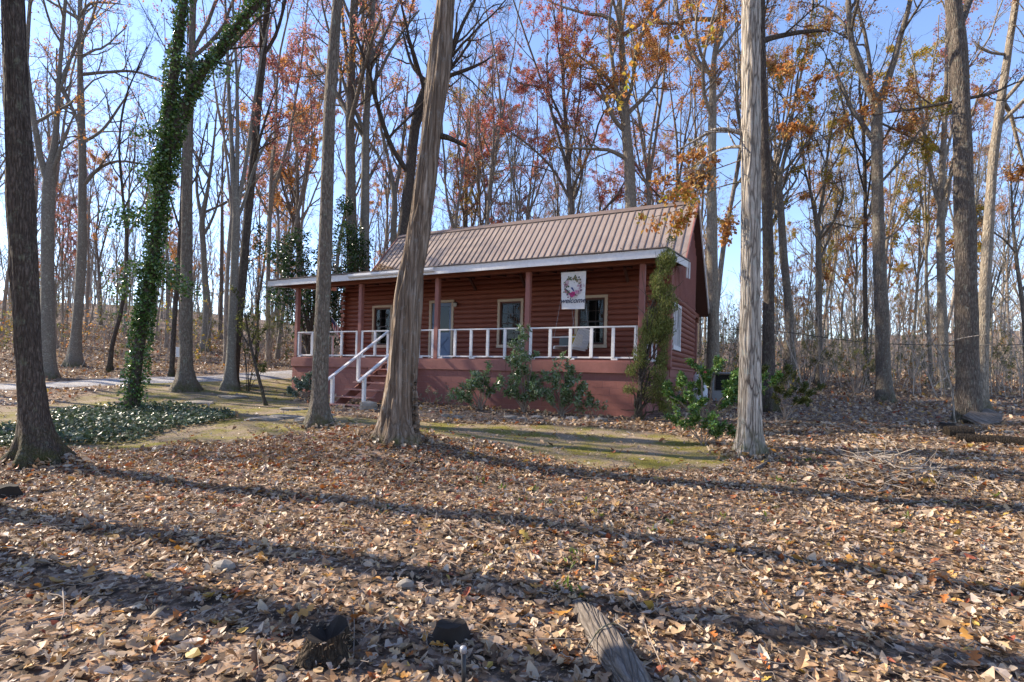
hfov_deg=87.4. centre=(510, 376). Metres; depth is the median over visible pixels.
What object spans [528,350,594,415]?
rhododendron bush
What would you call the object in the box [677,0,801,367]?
woodland tree
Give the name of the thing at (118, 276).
woodland tree
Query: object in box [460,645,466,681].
path light
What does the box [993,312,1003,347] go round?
woodland tree
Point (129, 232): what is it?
woodland tree
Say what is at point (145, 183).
woodland tree
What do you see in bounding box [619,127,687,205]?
woodland tree
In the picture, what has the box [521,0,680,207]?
tall pale tree
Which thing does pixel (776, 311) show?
woodland tree
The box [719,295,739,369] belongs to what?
young pine
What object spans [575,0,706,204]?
woodland tree
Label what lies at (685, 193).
orange branch
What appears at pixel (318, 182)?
woodland tree
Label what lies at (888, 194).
woodland tree
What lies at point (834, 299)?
woodland tree
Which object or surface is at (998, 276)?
woodland tree
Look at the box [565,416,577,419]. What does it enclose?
edging stone
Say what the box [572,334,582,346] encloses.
yellow cushion
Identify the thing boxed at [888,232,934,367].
woodland tree
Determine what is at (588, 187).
woodland tree
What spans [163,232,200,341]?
woodland tree
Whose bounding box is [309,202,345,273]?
woodland tree
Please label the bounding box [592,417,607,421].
edging stone
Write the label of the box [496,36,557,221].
woodland tree
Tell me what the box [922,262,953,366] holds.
woodland tree
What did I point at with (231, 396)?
stepping stone
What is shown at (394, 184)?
wide forked tree
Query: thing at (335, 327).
flag
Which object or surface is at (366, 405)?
stone block
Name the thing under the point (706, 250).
woodland tree
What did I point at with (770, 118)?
woodland tree
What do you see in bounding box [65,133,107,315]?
woodland tree
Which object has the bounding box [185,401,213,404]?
stepping stone
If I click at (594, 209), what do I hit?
woodland tree
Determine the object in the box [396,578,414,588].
buff stone
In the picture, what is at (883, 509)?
fallen stick
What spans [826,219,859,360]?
woodland tree
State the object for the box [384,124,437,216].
woodland tree
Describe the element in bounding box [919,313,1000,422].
pale dead sapling
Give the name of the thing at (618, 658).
fallen log
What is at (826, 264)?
woodland tree
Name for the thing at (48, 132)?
woodland tree
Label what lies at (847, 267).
woodland tree
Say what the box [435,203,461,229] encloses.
woodland tree
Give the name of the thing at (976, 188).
woodland tree
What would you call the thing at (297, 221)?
woodland tree
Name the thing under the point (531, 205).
woodland tree
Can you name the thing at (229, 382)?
multi stem tree
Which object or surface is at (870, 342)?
power cable
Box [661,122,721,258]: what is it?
woodland tree
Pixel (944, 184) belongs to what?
pale straight tree
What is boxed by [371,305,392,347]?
window
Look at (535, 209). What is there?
woodland tree
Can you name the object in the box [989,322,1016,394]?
bare shrub
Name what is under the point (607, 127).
woodland tree
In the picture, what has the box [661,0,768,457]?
white barked tree
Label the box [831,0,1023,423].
oak tree
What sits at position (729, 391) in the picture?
camellia bush
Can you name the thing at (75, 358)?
spreading bare tree
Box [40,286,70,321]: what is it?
young pine
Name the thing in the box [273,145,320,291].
woodland tree
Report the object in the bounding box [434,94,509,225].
woodland tree
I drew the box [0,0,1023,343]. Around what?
sky
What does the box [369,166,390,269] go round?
woodland tree
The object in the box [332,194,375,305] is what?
holly tree
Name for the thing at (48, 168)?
double stem tree
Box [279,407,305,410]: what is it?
stepping stone
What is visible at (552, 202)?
woodland tree
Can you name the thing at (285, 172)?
orange beech tree
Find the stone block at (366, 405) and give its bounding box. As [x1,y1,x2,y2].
[360,401,376,410]
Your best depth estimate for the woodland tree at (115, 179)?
47.49 m
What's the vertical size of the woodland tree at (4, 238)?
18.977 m
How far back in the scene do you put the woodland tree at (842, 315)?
43.35 m
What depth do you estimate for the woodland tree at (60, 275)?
46.54 m
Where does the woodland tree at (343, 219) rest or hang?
on the ground
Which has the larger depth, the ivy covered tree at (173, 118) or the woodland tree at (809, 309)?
the woodland tree at (809, 309)
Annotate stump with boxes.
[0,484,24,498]
[292,615,358,671]
[426,618,473,647]
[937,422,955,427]
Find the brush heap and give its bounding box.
[772,434,1005,493]
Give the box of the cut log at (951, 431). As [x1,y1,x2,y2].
[942,426,974,436]
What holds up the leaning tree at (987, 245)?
on the ground
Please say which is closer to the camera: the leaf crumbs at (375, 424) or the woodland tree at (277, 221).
the leaf crumbs at (375, 424)
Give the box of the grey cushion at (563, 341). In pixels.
[559,336,568,345]
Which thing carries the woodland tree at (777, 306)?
on the ground
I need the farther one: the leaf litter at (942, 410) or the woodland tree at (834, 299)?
the woodland tree at (834, 299)
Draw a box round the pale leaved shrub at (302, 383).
[286,371,311,398]
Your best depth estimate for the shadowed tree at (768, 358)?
14.69 m
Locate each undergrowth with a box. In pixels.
[0,271,340,367]
[301,300,726,371]
[697,288,1023,397]
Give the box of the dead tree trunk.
[369,0,466,446]
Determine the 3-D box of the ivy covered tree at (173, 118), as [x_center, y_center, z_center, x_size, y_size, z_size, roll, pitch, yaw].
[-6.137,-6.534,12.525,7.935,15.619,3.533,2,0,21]
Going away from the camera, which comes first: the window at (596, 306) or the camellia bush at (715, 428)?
the camellia bush at (715, 428)
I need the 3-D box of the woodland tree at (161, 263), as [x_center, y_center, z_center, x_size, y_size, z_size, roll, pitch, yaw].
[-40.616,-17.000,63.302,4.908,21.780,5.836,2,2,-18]
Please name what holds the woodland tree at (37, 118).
on the ground
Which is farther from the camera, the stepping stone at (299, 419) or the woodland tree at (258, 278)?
the woodland tree at (258, 278)
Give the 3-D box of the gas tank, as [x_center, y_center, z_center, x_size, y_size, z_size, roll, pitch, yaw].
[5.870,0.417,16.623,0.440,1.280,0.440,2,0,27]
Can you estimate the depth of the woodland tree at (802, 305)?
52.57 m
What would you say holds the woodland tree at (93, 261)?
on the ground
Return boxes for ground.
[0,300,1023,681]
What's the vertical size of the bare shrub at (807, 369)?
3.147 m
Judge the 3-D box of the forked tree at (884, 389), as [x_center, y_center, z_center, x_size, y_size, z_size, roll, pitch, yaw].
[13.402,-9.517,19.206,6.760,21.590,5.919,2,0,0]
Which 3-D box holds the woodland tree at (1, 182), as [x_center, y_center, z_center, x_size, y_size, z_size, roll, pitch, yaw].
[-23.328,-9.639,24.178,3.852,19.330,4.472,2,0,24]
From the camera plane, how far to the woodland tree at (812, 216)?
48.58 m
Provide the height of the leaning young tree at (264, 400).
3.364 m
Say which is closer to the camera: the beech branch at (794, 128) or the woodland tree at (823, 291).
the beech branch at (794, 128)
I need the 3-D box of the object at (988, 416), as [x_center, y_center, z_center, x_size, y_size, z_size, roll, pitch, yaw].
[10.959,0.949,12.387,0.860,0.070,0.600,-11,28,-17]
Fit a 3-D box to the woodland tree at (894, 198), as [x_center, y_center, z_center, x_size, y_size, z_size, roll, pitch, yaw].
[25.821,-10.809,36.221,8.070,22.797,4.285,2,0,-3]
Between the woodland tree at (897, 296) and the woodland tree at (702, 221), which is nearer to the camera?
the woodland tree at (897, 296)
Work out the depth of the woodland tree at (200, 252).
48.02 m
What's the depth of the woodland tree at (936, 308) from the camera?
46.19 m
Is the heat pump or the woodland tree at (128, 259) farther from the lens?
the woodland tree at (128, 259)
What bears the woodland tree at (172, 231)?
on the ground
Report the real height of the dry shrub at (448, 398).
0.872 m
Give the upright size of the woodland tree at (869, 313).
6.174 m
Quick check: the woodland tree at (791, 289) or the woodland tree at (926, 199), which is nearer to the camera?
the woodland tree at (926, 199)
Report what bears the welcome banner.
hanging from the log cabin
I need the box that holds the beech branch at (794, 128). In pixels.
[763,51,843,141]
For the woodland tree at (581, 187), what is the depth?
30.77 m
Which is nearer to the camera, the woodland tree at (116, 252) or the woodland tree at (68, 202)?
the woodland tree at (68, 202)
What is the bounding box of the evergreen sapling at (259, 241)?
[247,220,273,361]
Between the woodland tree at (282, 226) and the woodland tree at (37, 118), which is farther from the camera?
the woodland tree at (282, 226)
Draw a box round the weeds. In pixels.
[312,436,1003,595]
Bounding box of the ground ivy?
[0,400,235,447]
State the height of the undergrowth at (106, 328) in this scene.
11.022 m
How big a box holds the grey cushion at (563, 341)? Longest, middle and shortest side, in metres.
0.400 x 0.400 x 0.128 m
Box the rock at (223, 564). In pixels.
[212,559,235,571]
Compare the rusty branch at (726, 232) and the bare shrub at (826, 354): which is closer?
the rusty branch at (726, 232)
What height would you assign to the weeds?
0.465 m
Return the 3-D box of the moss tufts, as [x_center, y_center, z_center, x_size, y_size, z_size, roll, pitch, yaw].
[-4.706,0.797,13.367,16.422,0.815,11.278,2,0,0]
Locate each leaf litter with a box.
[0,321,1023,424]
[0,416,1007,482]
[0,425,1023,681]
[3,412,1023,454]
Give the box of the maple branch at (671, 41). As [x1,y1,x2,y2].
[550,0,723,111]
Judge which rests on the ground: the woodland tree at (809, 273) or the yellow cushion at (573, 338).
the woodland tree at (809, 273)
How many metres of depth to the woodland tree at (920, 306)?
34.09 m
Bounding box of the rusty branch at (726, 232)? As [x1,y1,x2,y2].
[648,145,740,247]
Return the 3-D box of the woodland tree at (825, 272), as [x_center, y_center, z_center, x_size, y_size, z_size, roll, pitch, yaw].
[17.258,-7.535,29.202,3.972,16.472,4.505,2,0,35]
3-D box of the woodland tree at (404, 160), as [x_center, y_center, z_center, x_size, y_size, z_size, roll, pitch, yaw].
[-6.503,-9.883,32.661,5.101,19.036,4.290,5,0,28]
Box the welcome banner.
[560,270,587,308]
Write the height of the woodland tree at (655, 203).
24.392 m
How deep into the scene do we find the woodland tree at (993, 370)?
42.75 m
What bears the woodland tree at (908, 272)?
on the ground
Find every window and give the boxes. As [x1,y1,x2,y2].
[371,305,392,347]
[496,298,523,347]
[575,294,607,347]
[672,303,681,351]
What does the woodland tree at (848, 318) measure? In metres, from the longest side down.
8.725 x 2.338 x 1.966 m
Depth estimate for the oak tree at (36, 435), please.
7.13 m
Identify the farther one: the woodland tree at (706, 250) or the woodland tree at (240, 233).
the woodland tree at (240, 233)
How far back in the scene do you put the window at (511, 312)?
18.11 m
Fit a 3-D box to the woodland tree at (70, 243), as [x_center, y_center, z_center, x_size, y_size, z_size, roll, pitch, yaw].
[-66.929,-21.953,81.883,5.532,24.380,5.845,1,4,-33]
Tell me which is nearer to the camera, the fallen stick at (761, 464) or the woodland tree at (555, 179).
the fallen stick at (761, 464)
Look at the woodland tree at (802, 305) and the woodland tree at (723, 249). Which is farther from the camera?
the woodland tree at (802, 305)
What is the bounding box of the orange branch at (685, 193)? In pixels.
[634,176,740,238]
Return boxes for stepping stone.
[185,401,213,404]
[217,395,248,398]
[245,416,283,420]
[270,414,302,418]
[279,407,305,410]
[294,417,304,421]
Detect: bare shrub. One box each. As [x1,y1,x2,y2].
[795,320,825,379]
[806,331,840,383]
[835,320,875,393]
[895,324,935,384]
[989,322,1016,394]
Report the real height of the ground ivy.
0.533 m
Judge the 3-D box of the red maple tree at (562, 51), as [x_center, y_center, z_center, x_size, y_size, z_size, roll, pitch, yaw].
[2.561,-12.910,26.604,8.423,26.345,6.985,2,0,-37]
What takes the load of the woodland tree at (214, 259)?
on the ground
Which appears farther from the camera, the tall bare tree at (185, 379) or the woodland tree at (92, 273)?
the woodland tree at (92, 273)
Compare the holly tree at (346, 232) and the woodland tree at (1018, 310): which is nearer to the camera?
the holly tree at (346, 232)
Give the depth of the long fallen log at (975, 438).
9.83 m
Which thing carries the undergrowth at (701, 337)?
on the ground
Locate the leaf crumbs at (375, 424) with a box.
[0,384,723,466]
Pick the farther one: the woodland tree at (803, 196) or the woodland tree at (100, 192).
the woodland tree at (100, 192)
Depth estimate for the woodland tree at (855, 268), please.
31.68 m
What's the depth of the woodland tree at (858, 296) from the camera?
44.26 m
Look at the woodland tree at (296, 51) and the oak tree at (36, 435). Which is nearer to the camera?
the oak tree at (36, 435)
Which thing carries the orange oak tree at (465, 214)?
on the ground
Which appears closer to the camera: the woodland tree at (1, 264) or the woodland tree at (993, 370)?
the woodland tree at (993, 370)
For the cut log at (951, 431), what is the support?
on the ground
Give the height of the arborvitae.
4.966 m
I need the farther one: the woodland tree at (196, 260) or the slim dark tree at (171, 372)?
the woodland tree at (196, 260)
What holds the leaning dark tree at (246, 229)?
on the ground
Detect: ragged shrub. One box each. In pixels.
[649,384,687,419]
[761,362,825,420]
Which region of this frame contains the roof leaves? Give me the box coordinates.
[293,246,656,277]
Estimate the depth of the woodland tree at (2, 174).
38.53 m
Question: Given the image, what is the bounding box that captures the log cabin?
[266,199,708,416]
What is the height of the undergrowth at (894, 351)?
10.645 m
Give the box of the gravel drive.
[0,370,292,389]
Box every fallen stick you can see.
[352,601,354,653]
[583,623,635,652]
[753,455,777,469]
[772,551,806,563]
[879,496,976,511]
[912,456,945,471]
[956,501,1013,507]
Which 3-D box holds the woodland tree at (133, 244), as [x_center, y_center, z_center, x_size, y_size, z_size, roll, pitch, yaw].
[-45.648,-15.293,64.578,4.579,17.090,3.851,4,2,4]
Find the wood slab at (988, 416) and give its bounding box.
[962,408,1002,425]
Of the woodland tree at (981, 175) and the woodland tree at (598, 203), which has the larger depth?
the woodland tree at (598, 203)
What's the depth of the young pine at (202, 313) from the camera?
39.98 m
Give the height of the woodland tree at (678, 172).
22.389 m
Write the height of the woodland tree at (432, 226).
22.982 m
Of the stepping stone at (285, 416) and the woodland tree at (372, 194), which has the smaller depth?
the stepping stone at (285, 416)
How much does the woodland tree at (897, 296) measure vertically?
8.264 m
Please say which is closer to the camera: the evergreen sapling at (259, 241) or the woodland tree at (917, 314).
the evergreen sapling at (259, 241)
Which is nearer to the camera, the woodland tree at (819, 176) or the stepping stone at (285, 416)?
the stepping stone at (285, 416)
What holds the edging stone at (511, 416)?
on the ground
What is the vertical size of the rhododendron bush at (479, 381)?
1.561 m
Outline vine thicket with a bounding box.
[230,285,267,390]
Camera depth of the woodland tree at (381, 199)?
56.78 m
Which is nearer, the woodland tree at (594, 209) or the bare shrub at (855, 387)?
the bare shrub at (855, 387)
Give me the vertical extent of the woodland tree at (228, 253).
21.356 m
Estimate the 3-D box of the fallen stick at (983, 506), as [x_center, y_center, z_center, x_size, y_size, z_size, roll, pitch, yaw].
[5.488,1.469,6.142,0.738,0.044,0.167,2,0,-3]
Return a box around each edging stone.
[504,415,516,418]
[531,415,542,418]
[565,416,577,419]
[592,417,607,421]
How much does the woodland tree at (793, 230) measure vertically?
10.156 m
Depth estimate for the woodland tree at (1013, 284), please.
34.09 m
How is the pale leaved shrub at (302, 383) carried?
on the ground
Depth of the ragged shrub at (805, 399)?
12.96 m
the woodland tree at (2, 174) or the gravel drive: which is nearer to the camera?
the gravel drive
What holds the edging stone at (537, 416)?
on the ground
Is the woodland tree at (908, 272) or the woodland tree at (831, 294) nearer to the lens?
the woodland tree at (908, 272)
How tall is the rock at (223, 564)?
0.107 m
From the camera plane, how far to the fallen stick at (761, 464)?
7.94 m
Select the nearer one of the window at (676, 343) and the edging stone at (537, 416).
the edging stone at (537, 416)
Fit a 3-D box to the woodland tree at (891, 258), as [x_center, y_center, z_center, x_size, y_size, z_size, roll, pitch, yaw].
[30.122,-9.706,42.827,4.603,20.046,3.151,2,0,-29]
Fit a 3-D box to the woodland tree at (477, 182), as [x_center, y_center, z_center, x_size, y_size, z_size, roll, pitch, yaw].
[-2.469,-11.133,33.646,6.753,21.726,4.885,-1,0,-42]
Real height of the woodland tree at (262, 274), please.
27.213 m
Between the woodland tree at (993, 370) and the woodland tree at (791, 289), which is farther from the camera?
the woodland tree at (791, 289)
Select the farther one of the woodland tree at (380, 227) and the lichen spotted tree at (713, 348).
the woodland tree at (380, 227)
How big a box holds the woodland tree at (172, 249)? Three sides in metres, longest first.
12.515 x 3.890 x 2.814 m
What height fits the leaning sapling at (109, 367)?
15.911 m
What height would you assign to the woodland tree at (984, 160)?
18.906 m
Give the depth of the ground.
4.34 m
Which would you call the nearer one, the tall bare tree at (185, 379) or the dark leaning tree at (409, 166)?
the tall bare tree at (185, 379)
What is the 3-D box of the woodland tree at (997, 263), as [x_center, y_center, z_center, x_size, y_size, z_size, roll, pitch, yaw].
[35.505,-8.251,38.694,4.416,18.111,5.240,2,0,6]
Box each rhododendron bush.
[447,359,495,409]
[493,323,546,412]
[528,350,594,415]
[584,398,608,417]
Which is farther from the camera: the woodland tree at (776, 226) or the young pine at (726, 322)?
the woodland tree at (776, 226)
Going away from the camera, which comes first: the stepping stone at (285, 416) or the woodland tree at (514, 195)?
the stepping stone at (285, 416)
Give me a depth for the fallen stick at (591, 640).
3.00 m
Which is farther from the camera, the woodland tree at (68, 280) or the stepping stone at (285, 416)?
the woodland tree at (68, 280)
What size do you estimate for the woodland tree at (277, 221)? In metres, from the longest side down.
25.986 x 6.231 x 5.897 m
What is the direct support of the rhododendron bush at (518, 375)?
on the ground
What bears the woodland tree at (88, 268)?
on the ground
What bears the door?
in the log cabin
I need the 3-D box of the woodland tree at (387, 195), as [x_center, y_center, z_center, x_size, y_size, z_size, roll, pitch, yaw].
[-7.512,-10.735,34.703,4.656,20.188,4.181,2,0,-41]
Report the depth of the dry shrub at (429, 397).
16.03 m
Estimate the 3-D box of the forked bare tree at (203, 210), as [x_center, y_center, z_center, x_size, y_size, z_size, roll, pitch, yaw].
[-18.388,-9.834,33.459,6.220,17.442,3.679,2,0,-27]
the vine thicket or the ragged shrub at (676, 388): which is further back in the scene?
the vine thicket
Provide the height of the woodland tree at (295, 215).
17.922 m
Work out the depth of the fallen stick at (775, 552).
4.44 m
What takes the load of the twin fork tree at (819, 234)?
on the ground
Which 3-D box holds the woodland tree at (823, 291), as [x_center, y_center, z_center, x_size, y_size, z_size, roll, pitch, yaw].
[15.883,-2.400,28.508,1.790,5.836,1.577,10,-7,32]
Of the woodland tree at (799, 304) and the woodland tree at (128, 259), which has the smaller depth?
the woodland tree at (799, 304)
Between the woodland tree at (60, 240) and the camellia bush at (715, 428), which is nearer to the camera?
the camellia bush at (715, 428)
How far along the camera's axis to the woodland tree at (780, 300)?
48.74 m
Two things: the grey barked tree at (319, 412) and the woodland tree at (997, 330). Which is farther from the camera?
the woodland tree at (997, 330)
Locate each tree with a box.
[0,0,77,469]
[0,0,125,347]
[0,0,128,378]
[0,0,165,366]
[0,4,54,194]
[0,19,74,233]
[0,62,70,337]
[0,79,4,180]
[0,154,10,306]
[0,215,9,302]
[2,72,71,244]
[32,86,74,231]
[34,136,94,343]
[37,146,90,250]
[37,207,87,329]
[38,131,75,316]
[42,100,94,228]
[45,83,145,330]
[55,128,134,324]
[55,248,73,303]
[59,61,179,333]
[59,120,113,317]
[59,157,90,307]
[61,252,74,305]
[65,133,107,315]
[69,214,133,340]
[86,215,105,319]
[89,219,104,306]
[91,0,275,409]
[95,192,124,310]
[106,259,130,319]
[110,92,213,340]
[111,192,142,314]
[113,3,188,347]
[118,229,137,311]
[122,114,156,246]
[123,0,265,376]
[139,173,194,339]
[142,0,342,390]
[146,179,179,318]
[160,234,176,307]
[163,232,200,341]
[164,219,198,319]
[167,77,268,352]
[168,0,271,392]
[193,210,210,283]
[193,215,219,283]
[196,0,282,365]
[203,45,268,340]
[205,55,281,259]
[206,243,229,299]
[210,163,276,265]
[216,52,343,354]
[223,200,255,257]
[227,0,325,359]
[235,298,267,405]
[236,0,301,385]
[241,118,285,323]
[242,16,315,343]
[251,190,291,336]
[253,131,293,327]
[261,43,344,255]
[262,227,344,356]
[263,180,294,327]
[271,0,359,358]
[271,105,338,346]
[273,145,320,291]
[275,263,309,340]
[283,0,434,271]
[291,0,401,367]
[302,0,341,428]
[302,133,394,243]
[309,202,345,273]
[316,0,420,245]
[322,3,399,354]
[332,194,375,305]
[347,0,514,236]
[358,150,404,260]
[365,61,419,255]
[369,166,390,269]
[372,78,451,210]
[383,195,399,247]
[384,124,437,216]
[410,0,546,228]
[410,16,514,227]
[431,172,441,230]
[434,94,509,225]
[434,105,482,229]
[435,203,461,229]
[438,36,535,224]
[439,64,532,227]
[441,0,530,224]
[448,183,485,228]
[473,29,540,223]
[482,0,654,214]
[493,48,600,222]
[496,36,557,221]
[512,161,545,220]
[515,167,565,218]
[518,98,577,218]
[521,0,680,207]
[525,102,608,219]
[532,120,586,217]
[541,156,566,217]
[544,167,584,215]
[545,80,620,215]
[565,152,606,212]
[572,156,619,213]
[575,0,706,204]
[582,115,624,210]
[588,175,624,211]
[606,0,739,205]
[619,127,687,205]
[637,125,670,204]
[638,0,784,390]
[655,60,734,366]
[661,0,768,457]
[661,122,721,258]
[672,126,740,361]
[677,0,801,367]
[701,206,727,296]
[703,0,847,218]
[707,0,800,305]
[728,0,836,411]
[733,1,834,226]
[761,9,866,386]
[761,186,795,359]
[761,220,806,319]
[761,256,796,342]
[761,263,782,335]
[761,278,783,352]
[769,46,888,384]
[774,298,794,343]
[775,136,859,274]
[777,267,804,316]
[778,257,813,361]
[786,0,951,402]
[788,74,871,289]
[790,92,855,261]
[791,186,842,371]
[791,282,813,337]
[792,184,858,365]
[793,278,803,328]
[796,283,833,374]
[799,176,862,358]
[800,243,814,378]
[807,86,912,377]
[816,87,884,367]
[817,3,936,384]
[821,68,888,336]
[824,229,861,361]
[825,233,868,358]
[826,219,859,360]
[830,289,853,353]
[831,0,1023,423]
[835,289,858,369]
[847,49,971,262]
[849,254,872,366]
[852,124,937,288]
[853,210,893,323]
[854,245,889,369]
[859,312,874,366]
[867,0,998,382]
[883,0,1023,389]
[884,131,919,290]
[886,257,925,376]
[887,222,923,366]
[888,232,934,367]
[891,59,992,377]
[894,220,946,376]
[897,82,1023,329]
[898,258,924,340]
[905,275,929,374]
[911,279,935,368]
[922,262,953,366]
[926,274,950,372]
[930,107,1023,270]
[945,72,1023,284]
[946,107,1020,379]
[951,146,1008,375]
[971,0,1023,409]
[974,86,1023,390]
[977,126,1023,378]
[977,220,1022,310]
[982,184,1023,370]
[990,201,1023,327]
[992,289,1018,367]
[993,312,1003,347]
[1011,261,1023,372]
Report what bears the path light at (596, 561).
on the ground
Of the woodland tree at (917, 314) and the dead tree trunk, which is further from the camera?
the woodland tree at (917, 314)
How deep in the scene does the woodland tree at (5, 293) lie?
33.54 m
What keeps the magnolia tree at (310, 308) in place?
on the ground
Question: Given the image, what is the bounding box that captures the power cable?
[705,328,1023,345]
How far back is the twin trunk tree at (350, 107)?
24.80 m
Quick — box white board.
[176,347,179,356]
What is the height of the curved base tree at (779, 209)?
16.740 m
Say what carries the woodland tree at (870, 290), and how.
on the ground
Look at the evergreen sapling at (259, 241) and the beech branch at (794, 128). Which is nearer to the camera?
the beech branch at (794, 128)
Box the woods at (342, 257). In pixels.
[0,180,1023,364]
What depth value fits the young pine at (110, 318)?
35.97 m
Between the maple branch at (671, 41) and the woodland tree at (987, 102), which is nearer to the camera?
the maple branch at (671, 41)
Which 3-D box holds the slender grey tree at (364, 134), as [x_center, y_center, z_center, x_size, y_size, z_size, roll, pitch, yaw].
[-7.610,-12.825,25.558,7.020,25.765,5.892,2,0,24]
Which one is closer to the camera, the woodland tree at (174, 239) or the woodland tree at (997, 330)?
the woodland tree at (174, 239)
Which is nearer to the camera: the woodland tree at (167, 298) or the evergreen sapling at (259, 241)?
the evergreen sapling at (259, 241)
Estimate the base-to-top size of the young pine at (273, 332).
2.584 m
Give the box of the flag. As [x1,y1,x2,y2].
[331,317,341,338]
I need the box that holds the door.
[428,300,454,357]
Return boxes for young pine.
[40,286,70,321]
[94,297,123,340]
[193,295,217,333]
[244,302,290,365]
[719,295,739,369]
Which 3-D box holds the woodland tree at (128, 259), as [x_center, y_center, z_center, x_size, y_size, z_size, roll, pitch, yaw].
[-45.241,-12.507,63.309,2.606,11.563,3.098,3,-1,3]
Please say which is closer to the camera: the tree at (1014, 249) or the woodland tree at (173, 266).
the tree at (1014, 249)
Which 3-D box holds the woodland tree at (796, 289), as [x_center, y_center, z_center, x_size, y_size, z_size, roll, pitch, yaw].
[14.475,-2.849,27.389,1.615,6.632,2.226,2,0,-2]
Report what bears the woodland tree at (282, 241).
on the ground
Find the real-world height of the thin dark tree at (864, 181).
17.848 m
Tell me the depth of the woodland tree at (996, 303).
50.44 m
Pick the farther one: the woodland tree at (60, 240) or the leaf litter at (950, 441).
the woodland tree at (60, 240)
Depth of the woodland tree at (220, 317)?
41.22 m
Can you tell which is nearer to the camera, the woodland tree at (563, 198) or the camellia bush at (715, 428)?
the camellia bush at (715, 428)
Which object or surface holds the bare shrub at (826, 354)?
on the ground
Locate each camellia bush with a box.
[661,354,783,429]
[661,403,736,445]
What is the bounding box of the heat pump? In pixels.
[712,372,737,400]
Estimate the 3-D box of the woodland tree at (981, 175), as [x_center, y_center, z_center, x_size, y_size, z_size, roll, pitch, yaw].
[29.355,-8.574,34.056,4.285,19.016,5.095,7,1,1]
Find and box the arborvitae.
[621,227,686,420]
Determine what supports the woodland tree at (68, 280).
on the ground
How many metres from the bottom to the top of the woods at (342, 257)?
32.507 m
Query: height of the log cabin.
7.810 m
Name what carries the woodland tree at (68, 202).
on the ground
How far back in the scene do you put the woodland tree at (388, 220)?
79.34 m
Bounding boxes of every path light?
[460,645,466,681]
[595,555,598,571]
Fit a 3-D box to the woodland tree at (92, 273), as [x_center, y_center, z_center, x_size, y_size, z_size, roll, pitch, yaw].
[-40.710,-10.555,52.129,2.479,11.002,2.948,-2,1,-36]
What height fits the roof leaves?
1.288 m
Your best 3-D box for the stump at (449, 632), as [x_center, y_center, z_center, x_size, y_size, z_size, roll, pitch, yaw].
[-0.348,1.512,3.082,0.251,0.208,0.204,2,0,7]
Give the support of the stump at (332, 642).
on the ground
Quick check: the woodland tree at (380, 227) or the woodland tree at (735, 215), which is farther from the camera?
the woodland tree at (380, 227)
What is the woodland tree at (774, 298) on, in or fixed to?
on the ground
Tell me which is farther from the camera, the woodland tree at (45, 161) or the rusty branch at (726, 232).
the woodland tree at (45, 161)
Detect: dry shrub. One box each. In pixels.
[418,386,442,404]
[444,385,463,406]
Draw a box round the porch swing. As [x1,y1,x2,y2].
[552,301,593,350]
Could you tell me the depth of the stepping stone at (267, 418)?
11.39 m
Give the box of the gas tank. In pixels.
[692,372,707,404]
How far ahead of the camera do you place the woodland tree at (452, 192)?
41.70 m
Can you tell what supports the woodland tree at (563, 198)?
on the ground
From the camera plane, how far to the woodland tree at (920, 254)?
30.75 m
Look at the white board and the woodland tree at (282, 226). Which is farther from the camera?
the woodland tree at (282, 226)
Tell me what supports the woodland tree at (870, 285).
on the ground
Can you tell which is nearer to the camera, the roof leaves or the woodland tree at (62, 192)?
the roof leaves
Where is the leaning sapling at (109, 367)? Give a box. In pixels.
[66,6,167,371]
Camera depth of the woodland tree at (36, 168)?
38.13 m
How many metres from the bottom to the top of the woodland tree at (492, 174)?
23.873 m
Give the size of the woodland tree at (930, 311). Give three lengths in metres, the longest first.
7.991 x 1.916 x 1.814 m
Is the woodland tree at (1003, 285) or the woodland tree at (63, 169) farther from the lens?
the woodland tree at (1003, 285)
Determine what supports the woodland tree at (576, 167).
on the ground
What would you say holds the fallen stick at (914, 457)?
on the ground
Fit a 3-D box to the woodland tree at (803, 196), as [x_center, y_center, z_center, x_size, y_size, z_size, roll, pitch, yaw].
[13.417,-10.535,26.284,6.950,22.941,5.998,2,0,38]
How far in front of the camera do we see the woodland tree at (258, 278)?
70.75 m
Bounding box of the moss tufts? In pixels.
[0,385,702,467]
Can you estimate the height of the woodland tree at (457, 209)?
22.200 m
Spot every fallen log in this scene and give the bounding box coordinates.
[572,599,652,681]
[956,433,1023,445]
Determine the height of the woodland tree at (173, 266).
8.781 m
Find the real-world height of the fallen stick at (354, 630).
0.084 m
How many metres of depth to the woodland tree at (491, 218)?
33.08 m
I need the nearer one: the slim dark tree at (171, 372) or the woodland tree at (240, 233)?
the slim dark tree at (171, 372)
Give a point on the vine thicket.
(262, 369)
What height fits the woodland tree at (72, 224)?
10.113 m
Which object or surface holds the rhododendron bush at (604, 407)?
on the ground
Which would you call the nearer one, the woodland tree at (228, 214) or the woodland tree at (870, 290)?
the woodland tree at (870, 290)
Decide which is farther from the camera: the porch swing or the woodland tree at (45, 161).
the woodland tree at (45, 161)
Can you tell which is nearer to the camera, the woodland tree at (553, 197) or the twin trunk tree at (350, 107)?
the twin trunk tree at (350, 107)
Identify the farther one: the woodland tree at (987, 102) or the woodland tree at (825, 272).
the woodland tree at (987, 102)

